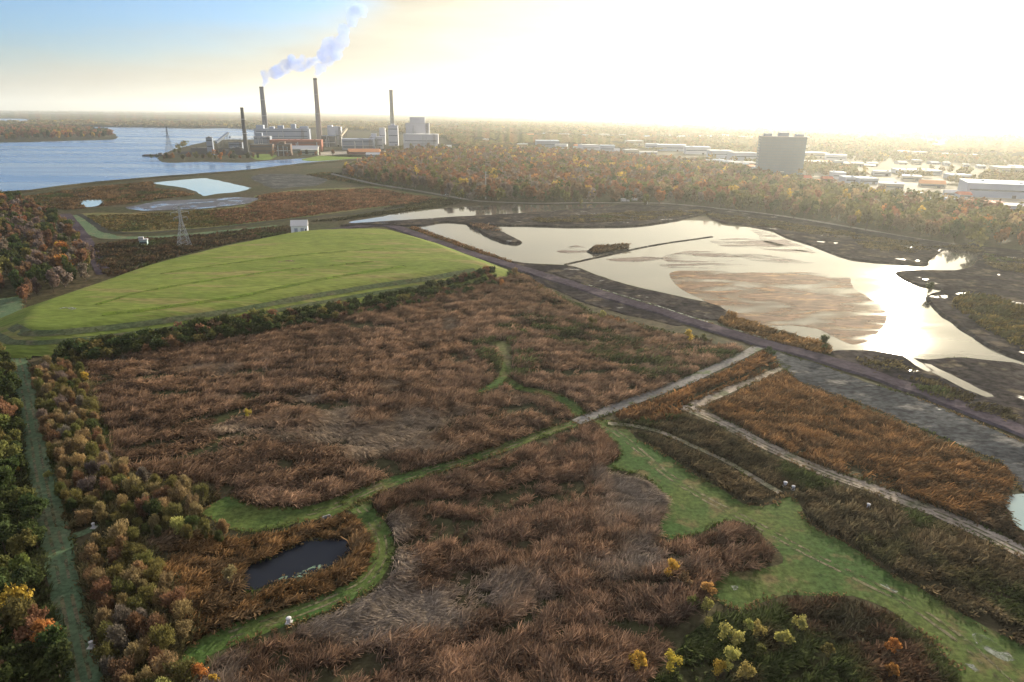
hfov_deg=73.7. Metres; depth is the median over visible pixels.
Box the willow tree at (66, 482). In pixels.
[58,478,71,489]
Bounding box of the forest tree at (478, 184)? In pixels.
[472,182,484,199]
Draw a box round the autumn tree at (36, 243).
[29,239,43,249]
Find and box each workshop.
[249,143,274,152]
[300,149,318,154]
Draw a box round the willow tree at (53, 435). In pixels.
[45,429,61,442]
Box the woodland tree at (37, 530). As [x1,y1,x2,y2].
[16,518,47,547]
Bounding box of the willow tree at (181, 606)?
[170,597,194,621]
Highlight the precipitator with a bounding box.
[327,125,342,145]
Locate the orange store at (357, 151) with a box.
[348,149,380,153]
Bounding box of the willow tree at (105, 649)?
[91,637,119,668]
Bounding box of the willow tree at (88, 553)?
[78,541,99,562]
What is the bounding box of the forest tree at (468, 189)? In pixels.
[465,185,470,192]
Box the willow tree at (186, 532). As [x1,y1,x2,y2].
[179,524,193,540]
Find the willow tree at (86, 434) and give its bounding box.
[75,426,91,441]
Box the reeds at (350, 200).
[203,188,439,223]
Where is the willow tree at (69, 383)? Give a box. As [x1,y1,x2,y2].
[66,380,73,388]
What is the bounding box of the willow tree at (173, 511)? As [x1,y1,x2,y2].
[161,502,184,518]
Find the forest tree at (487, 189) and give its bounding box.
[483,186,490,199]
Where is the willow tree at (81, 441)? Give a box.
[69,435,88,453]
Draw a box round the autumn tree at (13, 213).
[9,211,17,220]
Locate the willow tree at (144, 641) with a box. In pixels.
[133,634,150,652]
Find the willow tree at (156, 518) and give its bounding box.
[148,514,161,527]
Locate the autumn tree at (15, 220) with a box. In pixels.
[11,215,23,225]
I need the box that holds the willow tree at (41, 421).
[38,413,54,425]
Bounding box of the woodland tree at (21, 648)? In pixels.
[0,641,33,663]
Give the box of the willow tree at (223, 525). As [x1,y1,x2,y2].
[216,518,229,534]
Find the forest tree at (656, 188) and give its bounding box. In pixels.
[653,186,661,199]
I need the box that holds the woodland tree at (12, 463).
[0,455,19,473]
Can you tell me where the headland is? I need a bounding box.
[0,134,117,142]
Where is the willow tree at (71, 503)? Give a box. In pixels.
[64,498,77,512]
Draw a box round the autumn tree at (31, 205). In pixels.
[26,202,35,208]
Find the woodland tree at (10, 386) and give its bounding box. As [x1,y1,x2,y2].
[0,378,16,401]
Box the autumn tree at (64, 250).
[58,246,68,253]
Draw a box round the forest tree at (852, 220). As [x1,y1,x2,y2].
[847,214,857,227]
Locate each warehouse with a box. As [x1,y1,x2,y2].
[517,143,527,147]
[535,140,558,148]
[555,143,567,148]
[578,144,599,149]
[599,145,614,152]
[622,149,637,153]
[625,140,643,144]
[639,151,657,154]
[645,143,657,147]
[657,143,685,150]
[683,146,710,153]
[706,149,732,157]
[726,151,756,160]
[729,161,755,164]
[805,151,828,157]
[824,154,846,160]
[829,170,846,178]
[833,160,843,164]
[839,175,855,182]
[851,162,864,165]
[855,176,878,183]
[866,161,878,165]
[871,170,891,175]
[878,181,904,189]
[891,168,941,174]
[901,174,921,180]
[911,151,927,153]
[911,159,922,163]
[942,161,950,165]
[943,173,972,178]
[957,178,1023,198]
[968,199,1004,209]
[975,164,985,168]
[989,166,1023,172]
[1003,203,1023,211]
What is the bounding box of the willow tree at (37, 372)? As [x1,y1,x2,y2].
[32,367,43,377]
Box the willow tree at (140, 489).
[128,482,146,499]
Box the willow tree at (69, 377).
[67,373,76,384]
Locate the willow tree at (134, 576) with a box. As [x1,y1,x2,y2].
[120,565,143,595]
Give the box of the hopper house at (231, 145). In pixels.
[228,141,243,148]
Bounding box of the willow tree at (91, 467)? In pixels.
[84,459,98,474]
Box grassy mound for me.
[0,229,508,357]
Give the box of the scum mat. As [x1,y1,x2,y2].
[669,271,887,343]
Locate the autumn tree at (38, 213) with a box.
[35,211,44,217]
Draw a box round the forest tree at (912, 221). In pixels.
[909,212,922,232]
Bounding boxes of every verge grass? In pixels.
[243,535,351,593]
[475,340,514,394]
[501,375,590,416]
[572,345,766,424]
[606,420,784,494]
[685,363,789,411]
[773,351,1022,490]
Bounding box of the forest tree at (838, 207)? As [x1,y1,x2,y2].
[830,201,845,219]
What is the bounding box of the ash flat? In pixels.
[251,174,327,188]
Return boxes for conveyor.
[215,132,229,148]
[229,136,253,147]
[340,128,347,138]
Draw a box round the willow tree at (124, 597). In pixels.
[114,593,130,609]
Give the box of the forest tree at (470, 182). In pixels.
[467,178,473,187]
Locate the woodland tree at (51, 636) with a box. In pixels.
[34,621,66,652]
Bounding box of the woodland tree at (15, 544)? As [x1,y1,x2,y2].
[4,527,37,556]
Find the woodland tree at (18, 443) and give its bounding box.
[9,440,21,448]
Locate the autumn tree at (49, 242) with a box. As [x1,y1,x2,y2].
[45,236,52,246]
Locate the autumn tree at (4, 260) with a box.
[0,255,9,274]
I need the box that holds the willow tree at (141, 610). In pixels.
[136,607,147,617]
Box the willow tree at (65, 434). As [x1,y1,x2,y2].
[62,431,72,442]
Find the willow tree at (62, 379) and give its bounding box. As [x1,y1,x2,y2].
[56,376,66,385]
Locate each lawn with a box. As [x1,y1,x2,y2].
[251,154,276,159]
[302,154,367,160]
[595,419,1023,681]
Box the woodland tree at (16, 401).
[7,397,23,412]
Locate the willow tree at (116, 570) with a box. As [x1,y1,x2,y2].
[104,564,124,584]
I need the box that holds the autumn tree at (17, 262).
[11,257,24,265]
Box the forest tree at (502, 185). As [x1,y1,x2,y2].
[500,181,506,196]
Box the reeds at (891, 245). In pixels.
[850,234,1023,273]
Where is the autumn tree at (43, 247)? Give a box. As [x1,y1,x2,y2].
[39,244,47,251]
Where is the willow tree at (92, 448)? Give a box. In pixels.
[84,441,100,457]
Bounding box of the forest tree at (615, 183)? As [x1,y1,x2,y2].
[611,180,620,189]
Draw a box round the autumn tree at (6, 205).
[2,201,8,210]
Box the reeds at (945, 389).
[855,356,1021,421]
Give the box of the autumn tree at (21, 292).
[15,284,28,302]
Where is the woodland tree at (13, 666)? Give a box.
[0,655,28,681]
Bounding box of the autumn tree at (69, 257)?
[66,252,75,266]
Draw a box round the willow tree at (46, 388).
[40,382,52,395]
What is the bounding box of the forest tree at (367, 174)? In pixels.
[364,168,370,177]
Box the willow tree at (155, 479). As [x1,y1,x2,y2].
[148,473,161,483]
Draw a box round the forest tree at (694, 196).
[690,187,697,203]
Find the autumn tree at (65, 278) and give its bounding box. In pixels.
[52,266,72,287]
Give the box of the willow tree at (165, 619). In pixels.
[152,611,167,625]
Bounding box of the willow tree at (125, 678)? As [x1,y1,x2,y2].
[119,672,135,681]
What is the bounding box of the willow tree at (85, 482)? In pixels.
[75,475,95,492]
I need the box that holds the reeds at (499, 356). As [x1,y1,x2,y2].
[470,320,542,378]
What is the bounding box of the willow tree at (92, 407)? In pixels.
[89,403,99,414]
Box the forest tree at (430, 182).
[427,177,435,191]
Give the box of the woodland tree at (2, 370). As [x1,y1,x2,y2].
[0,367,5,383]
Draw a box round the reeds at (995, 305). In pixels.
[951,290,1023,348]
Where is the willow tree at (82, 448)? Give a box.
[80,442,96,452]
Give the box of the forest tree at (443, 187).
[439,183,446,192]
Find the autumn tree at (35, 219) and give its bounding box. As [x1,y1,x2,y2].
[32,216,40,223]
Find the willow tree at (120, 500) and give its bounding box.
[116,493,128,509]
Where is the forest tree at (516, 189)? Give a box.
[512,185,519,201]
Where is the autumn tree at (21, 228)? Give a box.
[15,224,25,238]
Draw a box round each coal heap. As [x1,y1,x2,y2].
[176,150,191,153]
[204,148,229,154]
[225,147,255,154]
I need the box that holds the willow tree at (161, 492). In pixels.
[152,485,170,500]
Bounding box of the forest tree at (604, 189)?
[600,183,606,193]
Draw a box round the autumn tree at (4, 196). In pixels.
[0,193,6,201]
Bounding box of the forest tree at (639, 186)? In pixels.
[630,183,642,198]
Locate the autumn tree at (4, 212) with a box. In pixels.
[0,210,7,215]
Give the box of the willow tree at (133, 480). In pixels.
[122,473,141,497]
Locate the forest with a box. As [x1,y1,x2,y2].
[349,144,1023,246]
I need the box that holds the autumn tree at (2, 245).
[0,241,9,251]
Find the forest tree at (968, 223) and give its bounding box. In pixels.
[962,220,975,238]
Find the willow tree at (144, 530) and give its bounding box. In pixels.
[138,522,151,538]
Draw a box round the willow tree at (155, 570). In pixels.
[141,562,161,583]
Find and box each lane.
[0,297,103,681]
[71,524,98,537]
[73,215,276,238]
[179,499,394,665]
[201,420,588,530]
[475,361,509,392]
[501,376,585,415]
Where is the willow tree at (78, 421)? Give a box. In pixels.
[74,418,83,429]
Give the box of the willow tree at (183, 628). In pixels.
[174,619,192,638]
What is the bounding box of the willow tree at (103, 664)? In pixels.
[98,655,116,677]
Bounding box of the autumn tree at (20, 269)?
[15,264,25,280]
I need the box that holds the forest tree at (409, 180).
[405,174,412,184]
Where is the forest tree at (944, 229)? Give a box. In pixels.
[939,223,949,239]
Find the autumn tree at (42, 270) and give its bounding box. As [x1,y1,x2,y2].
[38,265,55,287]
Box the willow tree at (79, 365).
[75,361,84,371]
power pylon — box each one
[163,127,172,150]
[170,205,191,245]
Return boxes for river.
[0,119,26,120]
[0,127,341,190]
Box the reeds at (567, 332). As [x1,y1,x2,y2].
[516,300,738,380]
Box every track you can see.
[0,275,482,344]
[7,268,475,336]
[573,345,763,423]
[608,422,781,492]
[681,405,1023,559]
[683,367,782,407]
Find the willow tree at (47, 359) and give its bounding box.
[39,354,51,365]
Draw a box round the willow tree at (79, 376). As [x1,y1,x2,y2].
[77,373,87,381]
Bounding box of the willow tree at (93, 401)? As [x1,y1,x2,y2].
[80,395,98,410]
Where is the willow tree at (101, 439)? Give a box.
[95,433,105,444]
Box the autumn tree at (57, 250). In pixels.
[48,247,61,256]
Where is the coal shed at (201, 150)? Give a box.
[191,147,207,153]
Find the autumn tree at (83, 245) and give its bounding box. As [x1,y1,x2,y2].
[77,241,94,255]
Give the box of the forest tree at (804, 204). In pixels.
[798,199,811,215]
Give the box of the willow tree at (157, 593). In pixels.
[152,587,167,607]
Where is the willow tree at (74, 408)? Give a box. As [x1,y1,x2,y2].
[68,404,78,413]
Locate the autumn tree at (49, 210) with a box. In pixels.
[44,207,57,214]
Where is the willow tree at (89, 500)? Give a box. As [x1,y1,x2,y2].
[83,494,97,509]
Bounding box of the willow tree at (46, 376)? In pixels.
[41,372,52,383]
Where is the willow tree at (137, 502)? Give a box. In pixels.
[134,495,150,517]
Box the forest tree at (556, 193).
[551,185,560,200]
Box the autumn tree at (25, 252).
[21,247,31,260]
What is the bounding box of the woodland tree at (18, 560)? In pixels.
[7,552,29,569]
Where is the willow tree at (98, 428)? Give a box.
[92,426,101,433]
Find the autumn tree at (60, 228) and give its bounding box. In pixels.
[56,222,63,233]
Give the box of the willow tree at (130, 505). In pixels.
[119,500,135,514]
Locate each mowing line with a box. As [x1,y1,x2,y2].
[95,261,373,304]
[102,265,406,315]
[160,248,384,273]
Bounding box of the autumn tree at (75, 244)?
[71,239,82,249]
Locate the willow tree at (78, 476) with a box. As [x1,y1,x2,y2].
[71,469,84,487]
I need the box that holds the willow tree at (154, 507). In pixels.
[142,498,162,520]
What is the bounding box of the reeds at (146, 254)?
[91,225,290,276]
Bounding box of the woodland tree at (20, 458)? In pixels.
[12,453,29,470]
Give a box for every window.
[256,131,306,131]
[272,136,306,136]
[759,160,802,162]
[759,163,802,165]
[759,166,801,167]
[760,155,803,156]
[760,157,802,159]
[761,143,804,145]
[761,146,804,148]
[761,149,804,150]
[761,152,803,153]
[762,138,805,139]
[762,140,805,142]
[762,169,801,170]
[773,172,800,173]
[921,184,944,186]
[970,189,1023,191]
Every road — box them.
[59,213,108,274]
[322,225,1023,437]
[331,173,1022,250]
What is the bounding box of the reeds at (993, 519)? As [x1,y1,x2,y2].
[957,471,1023,544]
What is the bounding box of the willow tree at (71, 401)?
[67,397,75,406]
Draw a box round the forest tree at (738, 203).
[734,193,742,210]
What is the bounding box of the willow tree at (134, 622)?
[123,610,146,639]
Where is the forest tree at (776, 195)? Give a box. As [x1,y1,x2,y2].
[769,193,779,211]
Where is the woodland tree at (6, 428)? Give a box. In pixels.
[0,422,13,438]
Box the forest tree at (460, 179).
[458,177,468,183]
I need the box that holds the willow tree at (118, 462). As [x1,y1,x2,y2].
[111,456,128,471]
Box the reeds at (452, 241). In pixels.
[410,226,511,261]
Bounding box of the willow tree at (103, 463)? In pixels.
[97,460,112,477]
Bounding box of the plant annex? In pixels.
[253,132,271,143]
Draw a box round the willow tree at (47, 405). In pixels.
[41,398,55,412]
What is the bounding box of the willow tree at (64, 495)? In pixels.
[59,488,69,503]
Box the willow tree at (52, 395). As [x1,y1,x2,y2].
[46,390,58,404]
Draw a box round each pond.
[80,200,102,206]
[154,178,250,195]
[241,538,349,592]
[349,204,611,222]
[417,220,1023,364]
[901,353,933,370]
[925,363,992,396]
[1004,494,1023,529]
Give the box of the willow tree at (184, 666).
[161,655,195,681]
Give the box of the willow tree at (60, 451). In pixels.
[52,445,68,462]
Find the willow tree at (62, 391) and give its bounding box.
[58,385,71,397]
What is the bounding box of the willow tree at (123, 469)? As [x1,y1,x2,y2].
[116,463,129,476]
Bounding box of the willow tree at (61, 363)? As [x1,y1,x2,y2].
[57,358,63,368]
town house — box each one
[820,176,833,181]
[861,164,875,166]
[894,161,907,163]
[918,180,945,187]
[926,161,939,163]
[943,190,958,195]
[954,191,972,197]
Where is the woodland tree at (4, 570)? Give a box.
[0,566,12,581]
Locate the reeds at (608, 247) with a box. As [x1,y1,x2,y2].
[589,242,630,252]
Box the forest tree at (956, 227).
[949,219,964,241]
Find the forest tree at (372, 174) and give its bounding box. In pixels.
[369,169,375,178]
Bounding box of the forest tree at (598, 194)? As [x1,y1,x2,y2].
[596,190,601,200]
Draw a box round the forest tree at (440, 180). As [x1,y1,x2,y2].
[437,178,443,191]
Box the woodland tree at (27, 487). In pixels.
[22,484,37,494]
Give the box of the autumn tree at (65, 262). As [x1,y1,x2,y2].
[61,254,71,271]
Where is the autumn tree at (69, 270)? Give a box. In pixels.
[64,268,76,281]
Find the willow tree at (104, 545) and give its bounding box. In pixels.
[97,536,114,553]
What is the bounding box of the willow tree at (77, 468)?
[72,466,82,478]
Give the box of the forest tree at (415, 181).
[410,175,419,188]
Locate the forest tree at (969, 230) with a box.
[965,226,977,241]
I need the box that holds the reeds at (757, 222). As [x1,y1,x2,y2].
[706,213,856,237]
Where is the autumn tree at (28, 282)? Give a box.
[20,277,32,298]
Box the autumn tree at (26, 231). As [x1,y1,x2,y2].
[23,228,31,236]
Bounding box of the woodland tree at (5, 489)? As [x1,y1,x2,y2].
[0,484,17,500]
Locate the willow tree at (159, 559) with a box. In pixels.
[146,556,166,570]
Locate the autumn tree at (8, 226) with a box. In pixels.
[5,222,13,232]
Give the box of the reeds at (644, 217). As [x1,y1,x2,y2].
[531,209,706,221]
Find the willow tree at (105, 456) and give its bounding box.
[95,451,109,466]
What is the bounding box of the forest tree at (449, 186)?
[444,182,454,196]
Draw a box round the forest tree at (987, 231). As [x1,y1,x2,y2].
[978,224,991,245]
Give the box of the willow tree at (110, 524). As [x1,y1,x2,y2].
[105,520,113,534]
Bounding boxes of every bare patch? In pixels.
[966,664,977,670]
[972,633,1012,660]
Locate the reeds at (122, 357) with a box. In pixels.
[95,333,217,364]
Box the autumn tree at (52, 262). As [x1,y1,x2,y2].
[45,255,60,266]
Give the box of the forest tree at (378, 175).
[376,171,382,182]
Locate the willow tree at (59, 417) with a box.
[54,411,63,423]
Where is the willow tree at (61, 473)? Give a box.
[56,466,66,480]
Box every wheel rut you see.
[13,358,80,681]
[19,358,91,678]
[228,508,379,632]
[230,505,387,638]
[306,423,578,514]
[312,421,574,510]
[606,427,996,676]
[610,426,1013,681]
[687,409,1023,554]
[692,409,1023,551]
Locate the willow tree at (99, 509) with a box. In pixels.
[93,501,108,521]
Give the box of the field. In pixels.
[81,186,446,231]
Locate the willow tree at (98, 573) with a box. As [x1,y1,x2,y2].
[86,565,106,592]
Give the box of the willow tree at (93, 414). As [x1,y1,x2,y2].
[87,411,99,420]
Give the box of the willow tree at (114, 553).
[106,546,123,566]
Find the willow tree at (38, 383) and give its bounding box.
[32,377,43,391]
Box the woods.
[0,110,1023,160]
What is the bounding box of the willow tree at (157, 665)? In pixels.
[149,648,178,679]
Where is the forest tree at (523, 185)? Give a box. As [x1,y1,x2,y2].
[520,181,527,199]
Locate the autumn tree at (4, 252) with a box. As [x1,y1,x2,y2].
[0,248,14,269]
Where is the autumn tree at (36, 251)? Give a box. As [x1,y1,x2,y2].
[30,248,46,262]
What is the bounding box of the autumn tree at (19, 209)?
[13,206,24,213]
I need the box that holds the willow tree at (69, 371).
[65,368,74,376]
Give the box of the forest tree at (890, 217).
[884,212,894,231]
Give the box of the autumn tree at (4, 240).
[0,236,10,249]
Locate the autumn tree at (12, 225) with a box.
[4,221,14,231]
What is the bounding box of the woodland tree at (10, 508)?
[0,500,19,517]
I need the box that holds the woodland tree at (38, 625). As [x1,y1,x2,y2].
[28,617,61,643]
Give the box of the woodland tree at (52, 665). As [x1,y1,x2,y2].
[41,637,75,680]
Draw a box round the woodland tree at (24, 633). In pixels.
[11,603,49,643]
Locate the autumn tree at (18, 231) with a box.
[14,228,20,239]
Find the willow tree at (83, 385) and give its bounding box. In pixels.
[78,382,89,394]
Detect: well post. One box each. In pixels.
[87,640,95,648]
[90,522,97,528]
[285,616,292,624]
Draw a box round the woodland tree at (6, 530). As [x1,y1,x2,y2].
[0,520,16,553]
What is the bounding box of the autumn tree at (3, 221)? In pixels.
[0,217,8,227]
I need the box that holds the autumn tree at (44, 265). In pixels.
[32,262,47,282]
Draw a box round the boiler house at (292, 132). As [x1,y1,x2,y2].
[254,124,311,138]
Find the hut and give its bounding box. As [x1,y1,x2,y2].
[138,236,147,244]
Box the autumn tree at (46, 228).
[41,225,53,237]
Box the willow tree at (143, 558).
[132,549,154,565]
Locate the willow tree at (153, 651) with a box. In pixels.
[147,645,164,672]
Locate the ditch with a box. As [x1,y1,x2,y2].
[76,206,403,232]
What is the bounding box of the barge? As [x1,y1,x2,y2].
[142,153,162,155]
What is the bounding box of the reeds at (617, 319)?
[507,270,709,340]
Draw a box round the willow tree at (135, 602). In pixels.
[124,592,146,614]
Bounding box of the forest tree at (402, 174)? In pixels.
[399,172,406,183]
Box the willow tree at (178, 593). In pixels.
[159,585,186,614]
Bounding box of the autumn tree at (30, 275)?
[23,270,36,279]
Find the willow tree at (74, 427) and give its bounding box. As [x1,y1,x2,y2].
[70,423,80,438]
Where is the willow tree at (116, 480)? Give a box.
[109,473,125,492]
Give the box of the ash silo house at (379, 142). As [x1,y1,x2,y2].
[369,133,383,148]
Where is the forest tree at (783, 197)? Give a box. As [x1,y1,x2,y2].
[778,193,789,213]
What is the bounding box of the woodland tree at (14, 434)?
[2,428,21,445]
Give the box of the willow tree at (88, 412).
[85,408,98,420]
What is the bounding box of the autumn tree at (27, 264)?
[21,261,30,271]
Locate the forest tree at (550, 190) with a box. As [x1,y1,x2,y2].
[549,187,553,200]
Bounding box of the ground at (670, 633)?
[0,111,1023,681]
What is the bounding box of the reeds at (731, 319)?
[718,310,832,353]
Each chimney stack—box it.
[240,107,248,152]
[259,87,267,127]
[313,78,321,138]
[389,90,393,125]
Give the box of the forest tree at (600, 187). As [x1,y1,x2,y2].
[598,182,602,192]
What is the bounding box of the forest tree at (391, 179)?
[389,173,393,182]
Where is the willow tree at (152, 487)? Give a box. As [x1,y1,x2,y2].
[148,482,161,496]
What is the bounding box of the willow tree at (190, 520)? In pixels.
[183,515,199,530]
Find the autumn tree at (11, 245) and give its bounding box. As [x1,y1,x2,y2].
[8,242,19,253]
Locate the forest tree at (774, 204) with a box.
[769,199,780,211]
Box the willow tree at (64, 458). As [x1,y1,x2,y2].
[59,453,71,467]
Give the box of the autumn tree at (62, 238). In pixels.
[57,235,67,242]
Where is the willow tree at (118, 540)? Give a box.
[114,534,127,551]
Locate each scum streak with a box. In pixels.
[556,245,586,252]
[606,257,663,261]
[662,251,739,262]
[669,263,742,267]
[712,238,806,251]
[735,254,806,262]
[754,231,814,252]
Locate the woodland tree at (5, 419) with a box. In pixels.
[0,413,10,424]
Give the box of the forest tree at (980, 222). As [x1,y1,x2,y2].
[973,218,986,239]
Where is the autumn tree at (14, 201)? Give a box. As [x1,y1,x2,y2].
[10,198,19,205]
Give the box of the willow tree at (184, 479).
[177,474,191,492]
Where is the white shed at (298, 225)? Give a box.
[290,220,307,232]
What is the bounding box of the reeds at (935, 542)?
[622,411,1023,644]
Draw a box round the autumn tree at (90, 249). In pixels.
[86,247,95,266]
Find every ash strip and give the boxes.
[126,197,257,210]
[769,351,1023,490]
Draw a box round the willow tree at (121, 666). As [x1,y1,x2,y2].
[106,655,135,681]
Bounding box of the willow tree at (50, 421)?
[45,419,56,430]
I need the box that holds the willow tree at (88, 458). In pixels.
[83,454,96,464]
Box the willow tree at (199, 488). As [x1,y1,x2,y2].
[192,482,208,502]
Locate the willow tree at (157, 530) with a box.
[153,524,161,537]
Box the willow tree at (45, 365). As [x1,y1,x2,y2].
[39,361,49,370]
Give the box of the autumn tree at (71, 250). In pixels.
[68,247,75,254]
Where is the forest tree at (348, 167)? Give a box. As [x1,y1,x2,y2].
[345,163,353,174]
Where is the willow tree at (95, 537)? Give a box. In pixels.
[89,531,102,547]
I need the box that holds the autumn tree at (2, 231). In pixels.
[0,225,6,236]
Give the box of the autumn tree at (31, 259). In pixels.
[24,255,41,269]
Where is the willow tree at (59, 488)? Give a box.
[53,481,67,499]
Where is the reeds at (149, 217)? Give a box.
[86,207,251,230]
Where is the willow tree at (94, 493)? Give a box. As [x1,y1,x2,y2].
[84,489,99,500]
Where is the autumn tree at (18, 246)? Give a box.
[13,242,28,256]
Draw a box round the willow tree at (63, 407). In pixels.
[57,401,70,413]
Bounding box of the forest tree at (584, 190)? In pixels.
[579,184,590,197]
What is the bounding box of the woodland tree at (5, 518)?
[0,513,18,524]
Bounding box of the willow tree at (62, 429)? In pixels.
[56,424,70,437]
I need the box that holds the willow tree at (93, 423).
[85,418,100,430]
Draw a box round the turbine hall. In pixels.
[270,139,323,151]
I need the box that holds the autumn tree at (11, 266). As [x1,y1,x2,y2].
[7,262,15,273]
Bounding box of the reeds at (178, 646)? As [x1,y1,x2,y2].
[66,531,206,681]
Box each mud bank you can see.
[340,204,716,227]
[466,222,521,243]
[512,261,727,320]
[522,272,684,325]
[565,236,712,264]
[587,248,628,254]
[708,210,1023,304]
[830,350,1023,424]
[926,289,1023,360]
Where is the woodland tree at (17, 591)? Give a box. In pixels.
[0,582,34,610]
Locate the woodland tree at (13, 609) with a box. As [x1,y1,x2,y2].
[0,595,36,629]
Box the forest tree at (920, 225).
[913,216,926,236]
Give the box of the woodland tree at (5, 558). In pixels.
[0,554,11,567]
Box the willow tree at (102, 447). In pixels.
[98,444,108,451]
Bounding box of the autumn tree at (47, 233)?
[41,228,52,241]
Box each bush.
[43,470,53,480]
[51,346,69,361]
[53,338,74,353]
[60,356,71,361]
[61,340,77,352]
[67,348,76,356]
[70,355,80,362]
[72,341,89,352]
[75,337,88,353]
[80,350,89,360]
[80,372,89,379]
[84,346,102,360]
[87,339,103,349]
[88,334,106,342]
[99,333,117,343]
[99,347,114,358]
[101,341,114,347]
[102,337,124,349]
[112,347,123,358]
[114,333,137,350]
[122,333,137,341]
[122,346,130,353]
[129,338,143,351]
[134,335,150,345]
[136,326,152,335]
[140,333,162,343]
[141,344,151,351]
[148,338,164,350]
[152,326,167,336]
[155,334,167,338]
[160,327,172,334]
[160,340,170,347]
[161,334,181,347]
[164,330,185,338]
[171,321,182,330]
[172,325,192,334]
[177,334,190,345]
[182,322,193,334]
[184,327,195,336]
[185,317,200,333]
[187,337,195,342]
[190,661,209,680]
[191,333,209,342]
[193,323,210,335]
[196,316,211,326]
[198,326,211,333]
[205,329,215,341]
[207,318,221,328]
[208,325,222,334]
[208,673,220,681]
[210,313,232,325]
[216,325,230,333]
[221,326,234,337]
[221,564,236,584]
[229,316,247,328]
[233,328,242,336]
[235,314,247,325]
[238,327,251,336]
[242,313,251,323]
[244,408,251,415]
[246,319,257,328]
[247,308,259,319]
[251,312,267,327]
[251,323,264,334]
[251,326,260,335]
[257,313,274,323]
[263,321,275,330]
[265,314,285,322]
[266,308,276,314]
[274,314,287,323]
[274,322,282,328]
[280,309,291,316]
[285,314,295,321]
[287,308,297,314]
[293,306,302,315]
[299,311,308,319]
[301,305,310,311]
[303,318,312,322]
[306,308,318,318]
[312,303,320,309]
[317,306,328,314]
[319,313,328,319]
[321,301,332,309]
[326,309,334,313]
[328,301,337,309]
[330,311,338,318]
[335,303,345,312]
[344,309,354,315]
[346,297,354,303]
[347,303,355,309]
[352,297,359,304]
[354,302,362,309]
[361,299,372,306]
[364,292,374,303]
[371,297,382,305]
[377,303,386,309]
[382,290,395,298]
[385,296,396,302]
[385,302,393,309]
[397,288,406,295]
[397,294,409,300]
[416,285,429,293]
[418,289,427,297]
[423,279,436,287]
[424,288,433,295]
[429,286,438,293]
[436,279,445,287]
[446,278,453,284]
[458,272,467,281]
[469,273,475,278]
[483,266,489,273]
[487,273,496,280]
[512,267,519,276]
[587,316,596,327]
[598,310,606,317]
[628,649,647,670]
[664,558,679,576]
[664,648,682,672]
[678,570,692,585]
[684,329,693,339]
[687,594,700,607]
[701,334,706,340]
[701,581,717,595]
[701,596,713,615]
[704,616,712,627]
[711,659,726,678]
[718,620,745,649]
[723,645,741,671]
[736,659,756,681]
[743,618,754,630]
[753,618,767,637]
[753,643,766,657]
[765,346,775,355]
[773,629,795,645]
[792,614,807,630]
[819,334,829,348]
[820,642,835,659]
[884,636,901,655]
[884,662,899,676]
[925,282,934,294]
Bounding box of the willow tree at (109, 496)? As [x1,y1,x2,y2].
[101,489,115,505]
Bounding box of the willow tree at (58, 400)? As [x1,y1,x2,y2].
[54,394,68,408]
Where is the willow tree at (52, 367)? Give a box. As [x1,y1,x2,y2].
[48,362,57,372]
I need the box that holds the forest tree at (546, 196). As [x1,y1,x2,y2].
[544,191,549,201]
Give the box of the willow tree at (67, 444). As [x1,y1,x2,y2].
[53,437,73,455]
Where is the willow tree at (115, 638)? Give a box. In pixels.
[101,623,129,652]
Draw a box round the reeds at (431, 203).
[311,198,461,221]
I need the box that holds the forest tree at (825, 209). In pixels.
[821,201,828,218]
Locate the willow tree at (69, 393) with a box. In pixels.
[66,389,75,398]
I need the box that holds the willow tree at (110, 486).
[100,479,119,498]
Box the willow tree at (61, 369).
[54,364,67,377]
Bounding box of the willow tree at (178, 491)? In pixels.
[167,479,191,501]
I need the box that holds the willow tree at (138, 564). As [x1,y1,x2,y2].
[131,560,148,578]
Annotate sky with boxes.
[0,0,1023,118]
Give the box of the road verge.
[585,283,765,338]
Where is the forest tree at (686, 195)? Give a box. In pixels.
[681,187,691,203]
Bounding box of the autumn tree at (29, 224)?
[24,221,39,229]
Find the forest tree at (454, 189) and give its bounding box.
[452,182,457,195]
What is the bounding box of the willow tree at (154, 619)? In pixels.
[138,612,164,645]
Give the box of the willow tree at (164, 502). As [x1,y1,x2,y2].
[157,496,171,512]
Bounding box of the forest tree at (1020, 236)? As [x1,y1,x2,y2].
[1017,231,1023,249]
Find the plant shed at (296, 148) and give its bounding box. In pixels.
[292,145,318,152]
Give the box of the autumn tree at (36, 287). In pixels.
[30,276,41,294]
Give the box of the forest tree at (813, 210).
[809,204,819,217]
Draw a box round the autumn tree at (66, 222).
[63,219,74,236]
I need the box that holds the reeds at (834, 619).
[649,593,963,681]
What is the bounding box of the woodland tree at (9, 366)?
[0,361,16,373]
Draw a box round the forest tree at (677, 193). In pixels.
[672,188,683,204]
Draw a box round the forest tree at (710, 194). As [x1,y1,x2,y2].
[704,188,715,202]
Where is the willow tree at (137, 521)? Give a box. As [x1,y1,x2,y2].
[131,517,142,529]
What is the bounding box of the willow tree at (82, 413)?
[77,408,88,422]
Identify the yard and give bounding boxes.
[320,151,385,156]
[802,170,828,176]
[833,178,948,191]
[941,189,1023,202]
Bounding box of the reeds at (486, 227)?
[469,222,501,230]
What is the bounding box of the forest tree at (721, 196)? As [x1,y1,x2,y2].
[714,190,726,207]
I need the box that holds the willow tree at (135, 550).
[129,544,147,562]
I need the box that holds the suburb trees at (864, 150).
[0,119,1023,182]
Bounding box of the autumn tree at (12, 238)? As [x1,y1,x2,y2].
[7,233,21,242]
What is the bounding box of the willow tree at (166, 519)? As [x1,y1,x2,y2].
[158,514,172,530]

